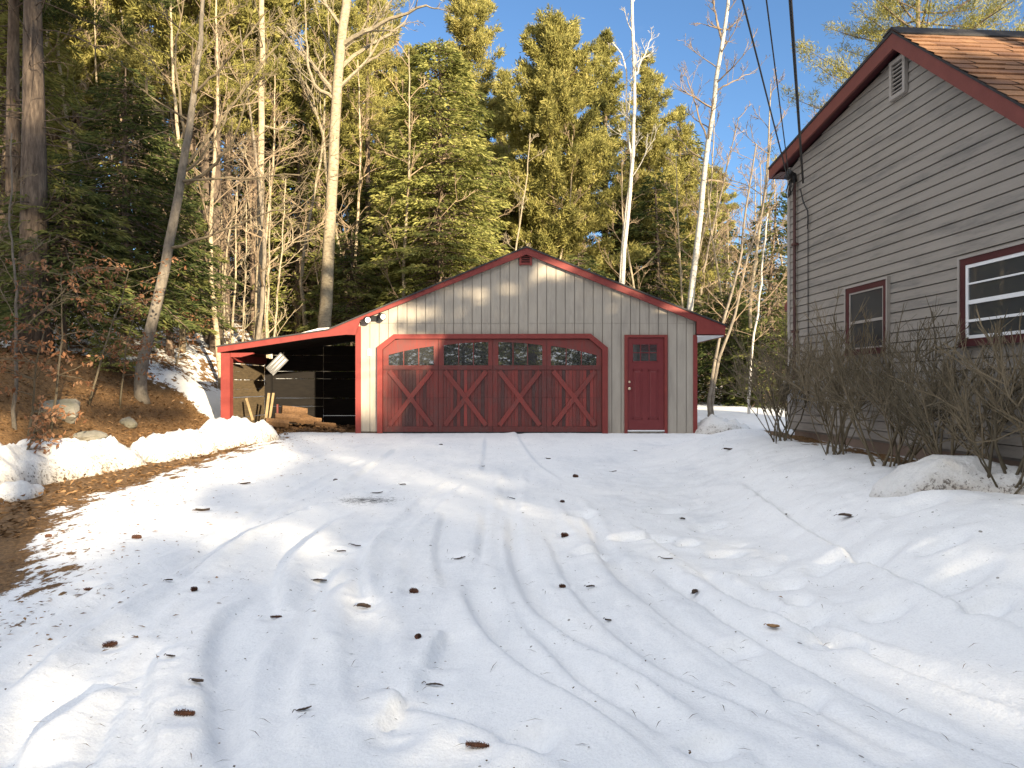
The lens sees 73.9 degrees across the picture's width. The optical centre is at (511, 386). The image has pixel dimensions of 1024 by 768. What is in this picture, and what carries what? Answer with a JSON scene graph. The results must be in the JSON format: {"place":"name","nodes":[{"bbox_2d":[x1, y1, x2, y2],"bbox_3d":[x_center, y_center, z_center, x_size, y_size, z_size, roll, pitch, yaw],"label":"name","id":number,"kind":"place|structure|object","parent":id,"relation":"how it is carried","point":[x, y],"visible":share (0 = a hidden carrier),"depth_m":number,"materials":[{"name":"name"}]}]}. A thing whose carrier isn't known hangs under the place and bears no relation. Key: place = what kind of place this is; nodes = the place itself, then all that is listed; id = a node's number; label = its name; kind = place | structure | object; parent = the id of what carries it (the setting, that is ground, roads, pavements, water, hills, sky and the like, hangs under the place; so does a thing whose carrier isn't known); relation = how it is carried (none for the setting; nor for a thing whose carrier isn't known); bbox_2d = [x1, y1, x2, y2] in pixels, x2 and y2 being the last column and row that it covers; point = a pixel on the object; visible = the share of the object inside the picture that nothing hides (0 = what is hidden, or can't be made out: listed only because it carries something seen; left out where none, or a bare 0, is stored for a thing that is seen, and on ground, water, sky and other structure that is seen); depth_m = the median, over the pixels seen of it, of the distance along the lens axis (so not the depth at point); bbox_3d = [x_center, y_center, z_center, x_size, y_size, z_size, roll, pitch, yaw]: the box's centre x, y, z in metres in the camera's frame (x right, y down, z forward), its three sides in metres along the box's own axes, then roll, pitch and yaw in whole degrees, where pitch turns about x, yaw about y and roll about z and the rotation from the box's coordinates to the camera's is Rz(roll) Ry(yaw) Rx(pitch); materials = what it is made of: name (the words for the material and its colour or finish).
{"place":"outdoors","nodes":[
{"label":"outdoors","id":0,"kind":"place"},
{"bbox_2d":[0,256,1023,767],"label":"snowy ground","id":1,"kind":"structure","parent":0,"point":[910,610],"depth_m":4.15,"materials":[{"name":"snow"}]},
{"bbox_2d":[0,480,44,503],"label":"snow bank","id":2,"kind":"structure","parent":1,"relation":"on","point":[12,491],"depth_m":7.60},
{"bbox_2d":[0,133,77,429],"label":"dead sapling","id":3,"kind":"object","parent":1,"relation":"on","point":[13,416],"visible":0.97,"depth_m":9.99,"materials":[{"name":"grey plant"}]},
{"bbox_2d":[0,0,80,132],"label":"white pine tree","id":4,"kind":"object","parent":1,"relation":"on","point":[72,75],"visible":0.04,"depth_m":22.28,"materials":[{"name":"green plant"}]},
{"bbox_2d":[0,313,86,438],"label":"beech sapling","id":5,"kind":"object","parent":1,"relation":"on","point":[21,362],"visible":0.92,"depth_m":9.32,"materials":[{"name":"brown plant"}]},
{"bbox_2d":[24,395,73,453],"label":"beech sapling","id":6,"kind":"object","parent":1,"relation":"on","point":[38,435],"visible":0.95,"depth_m":8.80,"materials":[{"name":"brown plant"}]},
{"bbox_2d":[0,0,99,321],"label":"hemlock tree","id":7,"kind":"object","parent":1,"relation":"on","point":[50,80],"visible":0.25,"depth_m":17.94,"materials":[{"name":"plant"}]},
{"bbox_2d":[39,399,80,423],"bbox_3d":[-7.512,0.441,11.207,0.687,0.467,0.612,0,0,-34],"label":"boulder","id":8,"kind":"object","parent":1,"relation":"on","point":[72,405],"visible":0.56,"depth_m":11.11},
{"bbox_2d":[2,257,118,431],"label":"beech sapling","id":9,"kind":"object","parent":1,"relation":"on","point":[52,371],"visible":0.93,"depth_m":10.57,"materials":[{"name":"brown plant"}]},
{"bbox_2d":[0,2,121,331],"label":"bare tree","id":10,"kind":"object","parent":1,"relation":"on","point":[69,144],"visible":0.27,"depth_m":18.62,"materials":[{"name":"brown plant"}]},
{"bbox_2d":[2,0,136,288],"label":"white pine tree","id":11,"kind":"object","parent":1,"relation":"on","point":[89,59],"visible":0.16,"depth_m":24.71,"materials":[{"name":"green plant"}]},
{"bbox_2d":[0,0,141,339],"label":"white pine tree","id":12,"kind":"object","parent":1,"relation":"on","point":[13,125],"visible":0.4,"depth_m":16.41,"materials":[{"name":"green plant"}]},
{"bbox_2d":[0,435,147,484],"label":"snow bank","id":13,"kind":"structure","parent":1,"relation":"on","point":[71,458],"depth_m":8.96,"materials":[{"name":"snow"}]},
{"bbox_2d":[0,176,173,352],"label":"hemlock tree","id":14,"kind":"object","parent":1,"relation":"on","point":[95,223],"visible":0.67,"depth_m":14.43,"materials":[{"name":"plant"}]},
{"bbox_2d":[51,0,131,292],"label":"red pine tree","id":15,"kind":"object","parent":1,"relation":"on","point":[90,47],"visible":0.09,"depth_m":25.88,"materials":[{"name":"green plant"}]},
{"bbox_2d":[0,0,186,354],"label":"white pine tree","id":16,"kind":"object","parent":1,"relation":"on","point":[34,144],"visible":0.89,"depth_m":13.86,"materials":[{"name":"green plant"}]},
{"bbox_2d":[63,0,150,212],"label":"white pine tree","id":17,"kind":"object","parent":1,"relation":"on","point":[124,15],"visible":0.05,"depth_m":29.96,"materials":[{"name":"green plant"}]},
{"bbox_2d":[82,333,136,371],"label":"spruce sapling","id":18,"kind":"object","parent":1,"relation":"on","point":[108,364],"visible":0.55,"depth_m":14.12,"materials":[{"name":"green plant"}]},
{"bbox_2d":[42,241,185,404],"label":"beech sapling","id":19,"kind":"object","parent":1,"relation":"on","point":[118,268],"visible":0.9,"depth_m":12.30,"materials":[{"name":"brown plant"}]},
{"bbox_2d":[15,63,228,351],"bbox_3d":[-9.368,-4.240,16.434,4.742,7.036,5.018,0,0,0],"label":"hemlock tree","id":20,"kind":"object","parent":1,"relation":"on","point":[126,172],"visible":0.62,"depth_m":16.31,"materials":[{"name":"plant"}]},
{"bbox_2d":[87,295,174,407],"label":"beech sapling","id":21,"kind":"object","parent":1,"relation":"on","point":[126,363],"visible":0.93,"depth_m":12.94,"materials":[{"name":"brown plant"}]},
{"bbox_2d":[80,29,187,292],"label":"hemlock tree","id":22,"kind":"object","parent":1,"relation":"on","point":[116,167],"visible":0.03,"depth_m":30.78,"materials":[{"name":"plant"}]},
{"bbox_2d":[97,1,186,302],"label":"red pine tree","id":23,"kind":"object","parent":1,"relation":"on","point":[125,50],"visible":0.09,"depth_m":26.48,"materials":[{"name":"green plant"}]},
{"bbox_2d":[0,338,296,536],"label":"fallen leaves","id":24,"kind":"object","parent":1,"relation":"on","point":[19,519],"visible":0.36,"depth_m":11.50,"materials":[{"name":"brown plant"}]},
{"bbox_2d":[93,0,221,351],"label":"bare tree","id":25,"kind":"object","parent":1,"relation":"on","point":[181,330],"visible":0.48,"depth_m":19.47,"materials":[{"name":"beige plant"}]},
{"bbox_2d":[91,133,244,356],"bbox_3d":[-9.240,-3.788,18.454,3.723,6.022,3.564,0,0,21],"label":"hemlock tree","id":26,"kind":"object","parent":1,"relation":"on","point":[201,226],"visible":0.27,"depth_m":18.43,"materials":[{"name":"plant"}]},
{"bbox_2d":[130,428,216,462],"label":"snow bank","id":27,"kind":"structure","parent":1,"relation":"on","point":[178,444],"depth_m":10.84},
{"bbox_2d":[106,0,251,332],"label":"red pine tree","id":28,"kind":"object","parent":1,"relation":"on","point":[193,9],"visible":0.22,"depth_m":21.32,"materials":[{"name":"green plant"}]},
{"bbox_2d":[124,0,282,344],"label":"white pine tree","id":29,"kind":"object","parent":1,"relation":"on","point":[143,11],"visible":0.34,"depth_m":21.27,"materials":[{"name":"green plant"}]},
{"bbox_2d":[126,0,291,353],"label":"red pine tree","id":30,"kind":"object","parent":1,"relation":"on","point":[201,103],"visible":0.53,"depth_m":20.76,"materials":[{"name":"green plant"}]},
{"bbox_2d":[126,2,298,327],"bbox_3d":[-10.137,-11.059,24.422,5.548,18.306,5.142,2,1,26],"label":"white pine tree","id":31,"kind":"object","parent":1,"relation":"on","point":[291,48],"visible":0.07,"depth_m":24.61,"materials":[{"name":"green plant"}]},
{"bbox_2d":[207,181,253,379],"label":"sapling","id":32,"kind":"object","parent":1,"relation":"on","point":[225,265],"visible":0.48,"depth_m":19.69,"materials":[{"name":"beige plant"}]},
{"bbox_2d":[161,0,301,389],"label":"bare tree","id":33,"kind":"object","parent":1,"relation":"on","point":[215,321],"visible":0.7,"depth_m":18.41,"materials":[{"name":"beige plant"}]},
{"bbox_2d":[128,0,348,403],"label":"maple tree","id":34,"kind":"object","parent":1,"relation":"on","point":[141,395],"visible":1,"depth_m":13.91,"materials":[{"name":"grey plant"}]},
{"bbox_2d":[199,416,279,450],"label":"snow bank","id":35,"kind":"structure","parent":1,"relation":"on","point":[231,432],"depth_m":12.57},
{"bbox_2d":[220,172,262,379],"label":"sapling","id":36,"kind":"object","parent":1,"relation":"on","point":[233,308],"visible":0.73,"depth_m":19.49,"materials":[{"name":"yellow wood"}]},
{"bbox_2d":[179,0,334,338],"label":"white pine tree","id":37,"kind":"object","parent":1,"relation":"on","point":[294,85],"visible":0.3,"depth_m":25.37,"materials":[{"name":"green plant"}]},
{"bbox_2d":[203,0,319,380],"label":"poplar tree","id":38,"kind":"object","parent":1,"relation":"on","point":[261,105],"visible":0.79,"depth_m":20.92,"materials":[{"name":"plant"}]},
{"bbox_2d":[203,6,330,365],"bbox_3d":[-7.615,-5.861,20.184,3.104,11.880,4.355,0,3,11],"label":"bare tree","id":39,"kind":"object","parent":1,"relation":"on","point":[262,294],"visible":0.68,"depth_m":20.46,"materials":[{"name":"beige plant"}]},
{"bbox_2d":[251,160,284,396],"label":"sapling","id":40,"kind":"object","parent":1,"relation":"on","point":[267,303],"visible":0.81,"depth_m":20.18,"materials":[{"name":"yellow wood"}]},
{"bbox_2d":[221,101,317,307],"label":"hemlock tree","id":41,"kind":"object","parent":1,"relation":"on","point":[238,267],"visible":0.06,"depth_m":30.12,"materials":[{"name":"plant"}]},
{"bbox_2d":[237,43,325,358],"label":"bare tree","id":42,"kind":"object","parent":1,"relation":"on","point":[271,179],"visible":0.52,"depth_m":22.67,"materials":[{"name":"beige plant"}]},
{"bbox_2d":[265,177,303,378],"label":"sapling","id":43,"kind":"object","parent":1,"relation":"on","point":[276,312],"visible":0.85,"depth_m":20.53,"materials":[{"name":"yellow wood"}]},
{"bbox_2d":[230,92,346,334],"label":"hemlock tree","id":44,"kind":"object","parent":1,"relation":"on","point":[290,306],"visible":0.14,"depth_m":27.66,"materials":[{"name":"plant"}]},
{"bbox_2d":[236,114,349,345],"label":"hemlock tree","id":45,"kind":"object","parent":1,"relation":"on","point":[290,323],"visible":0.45,"depth_m":25.89,"materials":[{"name":"plant"}]},
{"bbox_2d":[265,24,361,378],"bbox_3d":[-7.031,-6.380,25.028,2.778,12.978,3.713,0,0,5],"label":"bare tree","id":46,"kind":"object","parent":1,"relation":"on","point":[301,282],"visible":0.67,"depth_m":24.30,"materials":[{"name":"beige plant"}]},
{"bbox_2d":[273,423,354,432],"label":"bark litter","id":47,"kind":"object","parent":1,"relation":"on","point":[300,428],"visible":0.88,"depth_m":15.71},
{"bbox_2d":[264,8,370,333],"bbox_3d":[-7.879,-8.224,27.696,4.498,14.840,4.168,0,-3,41],"label":"white pine tree","id":48,"kind":"object","parent":1,"relation":"on","point":[346,138],"visible":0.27,"depth_m":27.57,"materials":[{"name":"green plant"}]},
{"bbox_2d":[267,74,371,343],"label":"bare tree","id":49,"kind":"object","parent":1,"relation":"on","point":[336,234],"visible":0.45,"depth_m":25.68,"materials":[{"name":"beige plant"}]},
{"bbox_2d":[291,0,392,322],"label":"white pine tree","id":50,"kind":"object","parent":1,"relation":"on","point":[336,7],"visible":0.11,"depth_m":34.06,"materials":[{"name":"green plant"}]},
{"bbox_2d":[296,232,394,378],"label":"hemlock tree","id":51,"kind":"object","parent":1,"relation":"on","point":[364,275],"visible":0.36,"depth_m":23.63,"materials":[{"name":"plant"}]},
{"bbox_2d":[318,48,398,315],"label":"bare tree","id":52,"kind":"object","parent":1,"relation":"on","point":[360,178],"visible":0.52,"depth_m":25.36,"materials":[{"name":"beige plant"}]},
{"bbox_2d":[270,0,449,378],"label":"yellow birch tree","id":53,"kind":"object","parent":1,"relation":"on","point":[342,42],"visible":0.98,"depth_m":21.87,"materials":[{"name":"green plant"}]},
{"bbox_2d":[322,0,409,307],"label":"red pine tree","id":54,"kind":"object","parent":1,"relation":"on","point":[356,20],"visible":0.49,"depth_m":29.69,"materials":[{"name":"green plant"}]},
{"bbox_2d":[334,141,402,317],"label":"hemlock tree","id":55,"kind":"object","parent":1,"relation":"on","point":[354,211],"visible":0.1,"depth_m":33.31,"materials":[{"name":"plant"}]},
{"bbox_2d":[334,179,408,345],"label":"hemlock tree","id":56,"kind":"object","parent":1,"relation":"on","point":[365,195],"visible":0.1,"depth_m":29.10,"materials":[{"name":"plant"}]},
{"bbox_2d":[327,0,423,221],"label":"white pine tree","id":57,"kind":"object","parent":1,"relation":"on","point":[381,80],"visible":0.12,"depth_m":37.31,"materials":[{"name":"green plant"}]},
{"bbox_2d":[0,435,782,664],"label":"leaf crumbs","id":58,"kind":"object","parent":1,"relation":"on","point":[24,618],"visible":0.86,"depth_m":5.85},
{"bbox_2d":[369,37,477,298],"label":"bare tree","id":59,"kind":"object","parent":1,"relation":"on","point":[407,195],"visible":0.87,"depth_m":22.70,"materials":[{"name":"beige plant"}]},
{"bbox_2d":[345,38,512,316],"bbox_3d":[-2.554,-5.355,24.419,6.926,14.106,6.797,0,0,0],"label":"hemlock tree","id":60,"kind":"object","parent":1,"relation":"on","point":[419,206],"visible":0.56,"depth_m":23.80,"materials":[{"name":"plant"}]},
{"bbox_2d":[412,0,521,257],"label":"white pine tree","id":61,"kind":"object","parent":1,"relation":"on","point":[463,22],"visible":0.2,"depth_m":33.34,"materials":[{"name":"green plant"}]},
{"bbox_2d":[216,246,726,433],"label":"garage","id":62,"kind":"structure","parent":1,"relation":"on","point":[525,339],"depth_m":14.98,"materials":[{"name":"beige"}]},
{"bbox_2d":[383,339,601,433],"bbox_3d":[-0.432,0.006,14.974,4.826,2.104,0.044,0,0,0],"label":"garage door","id":63,"kind":"structure","parent":62,"relation":"in","point":[520,386],"depth_m":14.98,"materials":[{"name":"red wood"}]},
{"bbox_2d":[628,338,664,430],"bbox_3d":[2.946,-0.036,14.957,0.809,2.058,0.082,0,0,0],"label":"entry door","id":64,"kind":"structure","parent":62,"relation":"in","point":[645,355],"depth_m":14.98,"materials":[{"name":"red paint"}]},
{"bbox_2d":[482,67,526,245],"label":"white pine tree","id":65,"kind":"object","parent":1,"relation":"on","point":[503,75],"visible":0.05,"depth_m":39.81,"materials":[{"name":"green plant"}]},
{"bbox_2d":[1,434,1023,767],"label":"needle litter","id":66,"kind":"object","parent":1,"relation":"on","point":[435,662],"visible":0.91,"depth_m":3.43,"materials":[{"name":"brown plant"}]},
{"bbox_2d":[473,3,651,279],"bbox_3d":[1.975,-7.944,29.991,7.927,17.104,7.380,0,0,0],"label":"white pine tree","id":67,"kind":"object","parent":1,"relation":"on","point":[553,90],"visible":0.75,"depth_m":28.79,"materials":[{"name":"green plant"}]},
{"bbox_2d":[578,26,641,275],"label":"white pine tree","id":68,"kind":"object","parent":1,"relation":"on","point":[607,106],"visible":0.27,"depth_m":36.55,"materials":[{"name":"green plant"}]},
{"bbox_2d":[605,42,641,281],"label":"white birch tree","id":69,"kind":"object","parent":1,"relation":"on","point":[627,112],"visible":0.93,"depth_m":24.27,"materials":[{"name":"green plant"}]},
{"bbox_2d":[593,140,661,287],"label":"bare tree","id":70,"kind":"object","parent":1,"relation":"on","point":[622,218],"visible":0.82,"depth_m":28.14,"materials":[{"name":"brown plant"}]},
{"bbox_2d":[592,182,672,300],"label":"hemlock tree","id":71,"kind":"object","parent":1,"relation":"on","point":[620,229],"visible":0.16,"depth_m":30.70,"materials":[{"name":"plant"}]},
{"bbox_2d":[614,0,661,283],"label":"white birch tree","id":72,"kind":"object","parent":1,"relation":"on","point":[633,121],"visible":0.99,"depth_m":23.95,"materials":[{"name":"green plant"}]},
{"bbox_2d":[588,49,716,303],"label":"white pine tree","id":73,"kind":"object","parent":1,"relation":"on","point":[650,98],"visible":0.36,"depth_m":32.33,"materials":[{"name":"green plant"}]},
{"bbox_2d":[615,172,722,384],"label":"hemlock tree","id":74,"kind":"object","parent":1,"relation":"on","point":[635,233],"visible":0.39,"depth_m":30.05,"materials":[{"name":"plant"}]},
{"bbox_2d":[629,103,737,375],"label":"white pine tree","id":75,"kind":"object","parent":1,"relation":"on","point":[686,129],"visible":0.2,"depth_m":35.49,"materials":[{"name":"green plant"}]},
{"bbox_2d":[655,152,719,307],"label":"bare tree","id":76,"kind":"object","parent":1,"relation":"on","point":[681,272],"visible":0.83,"depth_m":27.56,"materials":[{"name":"beige plant"}]},
{"bbox_2d":[670,109,732,311],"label":"bare tree","id":77,"kind":"object","parent":1,"relation":"on","point":[706,216],"visible":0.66,"depth_m":29.27,"materials":[{"name":"beige plant"}]},
{"bbox_2d":[671,131,739,362],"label":"hemlock tree","id":78,"kind":"object","parent":1,"relation":"on","point":[713,207],"visible":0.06,"depth_m":38.95,"materials":[{"name":"plant"}]},
{"bbox_2d":[675,100,750,390],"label":"bare tree","id":79,"kind":"object","parent":1,"relation":"on","point":[716,212],"visible":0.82,"depth_m":31.63,"materials":[{"name":"beige plant"}]},
{"bbox_2d":[664,0,769,310],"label":"aspen tree","id":80,"kind":"object","parent":1,"relation":"on","point":[694,266],"visible":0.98,"depth_m":21.95,"materials":[{"name":"white plant"}]},
{"bbox_2d":[692,165,747,317],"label":"white pine tree","id":81,"kind":"object","parent":1,"relation":"on","point":[731,196],"visible":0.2,"depth_m":49.09,"materials":[{"name":"green plant"}]},
{"bbox_2d":[686,148,755,401],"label":"bare tree","id":82,"kind":"object","parent":1,"relation":"on","point":[714,252],"visible":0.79,"depth_m":26.84,"materials":[{"name":"beige plant"}]},
{"bbox_2d":[695,414,750,433],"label":"snow bank","id":83,"kind":"structure","parent":1,"relation":"on","point":[712,424],"depth_m":14.86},
{"bbox_2d":[694,290,778,404],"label":"hemlock tree","id":84,"kind":"object","parent":1,"relation":"on","point":[703,353],"visible":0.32,"depth_m":26.57,"materials":[{"name":"plant"}]},
{"bbox_2d":[696,137,779,416],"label":"birch tree","id":85,"kind":"object","parent":1,"relation":"on","point":[724,318],"visible":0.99,"depth_m":20.47,"materials":[{"name":"grey plant"}]},
{"bbox_2d":[703,125,781,414],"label":"birch tree","id":86,"kind":"object","parent":1,"relation":"on","point":[729,330],"visible":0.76,"depth_m":20.87,"materials":[{"name":"grey plant"}]},
{"bbox_2d":[712,192,786,394],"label":"hemlock tree","id":87,"kind":"object","parent":1,"relation":"on","point":[768,305],"visible":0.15,"depth_m":31.39,"materials":[{"name":"plant"}]},
{"bbox_2d":[709,68,789,401],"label":"bare tree","id":88,"kind":"object","parent":1,"relation":"on","point":[754,270],"visible":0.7,"depth_m":25.74,"materials":[{"name":"beige plant"}]},
{"bbox_2d":[715,317,786,407],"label":"hemlock tree","id":89,"kind":"object","parent":1,"relation":"on","point":[771,346],"visible":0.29,"depth_m":24.79,"materials":[{"name":"plant"}]},
{"bbox_2d":[718,206,786,413],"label":"birch tree","id":90,"kind":"object","parent":1,"relation":"on","point":[757,319],"visible":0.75,"depth_m":21.27,"materials":[{"name":"white plant"}]},
{"bbox_2d":[706,308,826,443],"bbox_3d":[3.336,-0.116,8.649,1.651,1.769,2.358,0,0,0],"label":"bare shrub","id":91,"kind":"object","parent":1,"relation":"on","point":[782,399],"visible":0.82,"depth_m":8.35,"materials":[{"name":"plant"}]},
{"bbox_2d":[756,287,913,454],"bbox_3d":[3.392,-0.112,7.214,1.363,1.821,1.920,0,0,-25],"label":"bare shrub","id":92,"kind":"object","parent":1,"relation":"on","point":[828,412],"visible":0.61,"depth_m":7.08,"materials":[{"name":"plant"}]},
{"bbox_2d":[790,300,969,466],"bbox_3d":[3.620,0.012,6.323,1.897,1.631,1.902,0,0,0],"label":"bare shrub","id":93,"kind":"object","parent":1,"relation":"on","point":[892,440],"visible":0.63,"depth_m":6.28,"materials":[{"name":"plant"}]},
{"bbox_2d":[767,0,1023,160],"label":"white pine tree","id":94,"kind":"object","parent":1,"relation":"on","point":[885,9],"visible":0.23,"depth_m":19.46,"materials":[{"name":"green plant"}]},
{"bbox_2d":[768,27,1023,466],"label":"house","id":95,"kind":"structure","parent":1,"relation":"on","point":[910,189],"depth_m":6.63,"materials":[{"name":"beige"}]},
{"bbox_2d":[788,0,803,182],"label":"power line","id":96,"kind":"object","parent":95,"relation":"attached to","point":[795,69],"visible":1,"depth_m":6.00,"materials":[{"name":"black plastic"}]},
{"bbox_2d":[844,276,890,356],"bbox_3d":[3.835,-0.732,7.383,0.057,0.789,0.804,0,0,-4],"label":"window","id":97,"kind":"structure","parent":95,"relation":"in","point":[878,293],"depth_m":7.31,"materials":[{"name":"clear glass"}]},
{"bbox_2d":[957,240,1023,347],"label":"window","id":98,"kind":"structure","parent":95,"relation":"in","point":[991,280],"depth_m":5.62,"materials":[{"name":"white paint"}]},
{"bbox_2d":[830,295,1021,460],"bbox_3d":[3.701,0.029,5.741,1.696,1.636,1.699,0,0,0],"label":"bare shrub","id":99,"kind":"object","parent":1,"relation":"on","point":[919,426],"visible":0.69,"depth_m":5.61,"materials":[{"name":"plant"}]},
{"bbox_2d":[869,454,1023,496],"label":"snow bank","id":100,"kind":"structure","parent":1,"relation":"on","point":[947,472],"depth_m":5.27,"materials":[{"name":"snow"}]},
{"bbox_2d":[885,306,1023,493],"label":"bare shrub","id":101,"kind":"object","parent":1,"relation":"on","point":[1003,409],"visible":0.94,"depth_m":5.06,"materials":[{"name":"plant"}]},
{"bbox_2d":[80,0,1023,311],"label":"sky","id":102,"kind":"structure","parent":0,"point":[671,19],"materials":[{"name":"blue"}]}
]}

